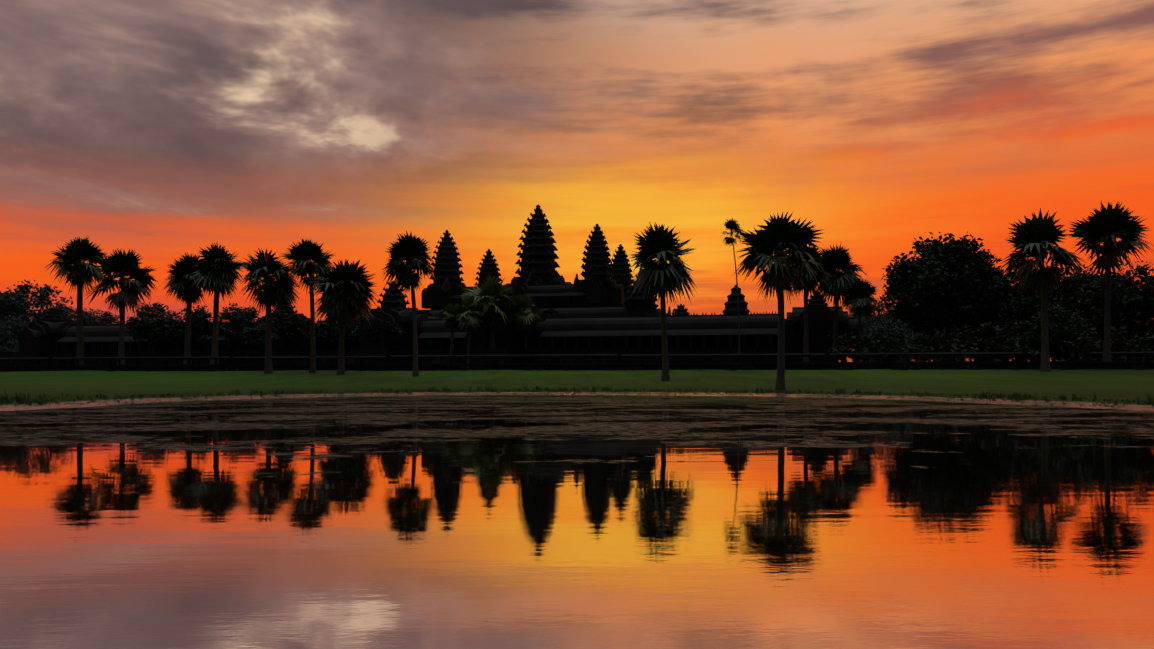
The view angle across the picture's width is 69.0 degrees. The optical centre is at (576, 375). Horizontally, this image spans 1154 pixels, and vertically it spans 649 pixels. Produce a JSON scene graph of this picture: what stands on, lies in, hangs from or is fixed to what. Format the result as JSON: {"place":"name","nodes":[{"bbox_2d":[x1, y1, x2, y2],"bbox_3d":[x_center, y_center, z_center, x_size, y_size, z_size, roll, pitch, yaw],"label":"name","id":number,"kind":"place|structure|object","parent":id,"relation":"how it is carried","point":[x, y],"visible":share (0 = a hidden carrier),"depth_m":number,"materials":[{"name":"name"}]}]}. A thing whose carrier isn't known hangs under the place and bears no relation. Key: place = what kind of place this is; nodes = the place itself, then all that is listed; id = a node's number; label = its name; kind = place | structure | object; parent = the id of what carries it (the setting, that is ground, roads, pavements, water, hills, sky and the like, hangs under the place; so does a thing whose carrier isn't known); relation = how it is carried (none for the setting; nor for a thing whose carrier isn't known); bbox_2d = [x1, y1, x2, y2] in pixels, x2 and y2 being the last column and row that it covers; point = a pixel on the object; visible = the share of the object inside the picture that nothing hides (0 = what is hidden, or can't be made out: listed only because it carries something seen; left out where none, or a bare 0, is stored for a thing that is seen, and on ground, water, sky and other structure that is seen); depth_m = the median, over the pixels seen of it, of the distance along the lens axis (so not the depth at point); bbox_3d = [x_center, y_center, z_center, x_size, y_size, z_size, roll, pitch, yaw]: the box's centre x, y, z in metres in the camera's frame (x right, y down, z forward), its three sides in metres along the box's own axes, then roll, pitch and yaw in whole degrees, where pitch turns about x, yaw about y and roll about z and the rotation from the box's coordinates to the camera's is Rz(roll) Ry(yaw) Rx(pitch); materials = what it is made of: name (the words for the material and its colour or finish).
{"place":"outdoors","nodes":[
{"label":"outdoors","id":0,"kind":"place"},
{"bbox_2d":[440,274,542,332],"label":"young palm fronds","id":1,"kind":"object","parent":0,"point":[492,289],"visible":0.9,"depth_m":174.80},
{"bbox_2d":[0,395,1153,648],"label":"pond water","id":2,"kind":"structure","parent":0,"point":[546,521],"depth_m":8.92,"materials":[{"name":"orange liquid"}]},
{"bbox_2d":[0,369,1153,410],"bbox_3d":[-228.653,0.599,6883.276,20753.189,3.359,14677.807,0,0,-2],"label":"ground","id":3,"kind":"structure","parent":0,"point":[1118,384],"depth_m":93.89,"materials":[{"name":"green plant"}]},
{"bbox_2d":[0,278,1151,361],"bbox_3d":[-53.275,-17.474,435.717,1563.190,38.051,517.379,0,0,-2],"label":"trees","id":4,"kind":"object","parent":3,"relation":"on","point":[875,325],"visible":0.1,"depth_m":257.74,"materials":[{"name":"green plant"}]},
{"bbox_2d":[0,350,1153,371],"bbox_3d":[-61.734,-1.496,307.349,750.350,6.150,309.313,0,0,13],"label":"wall","id":5,"kind":"structure","parent":3,"relation":"on","point":[396,362],"depth_m":138.85,"materials":[{"name":"stone"}]},
{"bbox_2d":[0,204,860,364],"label":"temple","id":6,"kind":"structure","parent":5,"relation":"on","point":[596,310],"depth_m":188.30,"materials":[{"name":"stone"}]},
{"bbox_2d":[0,384,1153,410],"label":"shore grass tufts","id":7,"kind":"object","parent":3,"relation":"on","point":[19,400],"visible":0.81,"depth_m":58.50,"materials":[{"name":"green plant"}]},
{"bbox_2d":[10,272,1146,363],"bbox_3d":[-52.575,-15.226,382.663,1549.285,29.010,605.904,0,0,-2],"label":"tree trunks","id":8,"kind":"object","parent":3,"relation":"on","point":[942,358],"visible":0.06,"depth_m":177.68,"materials":[{"name":"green plant"}]},
{"bbox_2d":[0,231,1153,361],"bbox_3d":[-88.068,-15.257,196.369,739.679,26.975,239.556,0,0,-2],"label":"trees","id":9,"kind":"object","parent":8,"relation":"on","point":[986,303],"visible":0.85,"depth_m":159.75,"materials":[{"name":"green plant"}]},
{"bbox_2d":[0,0,1153,361],"label":"sky","id":10,"kind":"structure","parent":0,"point":[162,131],"materials":[{"name":"orange"}]},
{"bbox_2d":[64,236,1136,334],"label":"sugar palm dry fronds","id":11,"kind":"object","parent":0,"point":[778,280],"visible":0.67,"depth_m":132.10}
]}

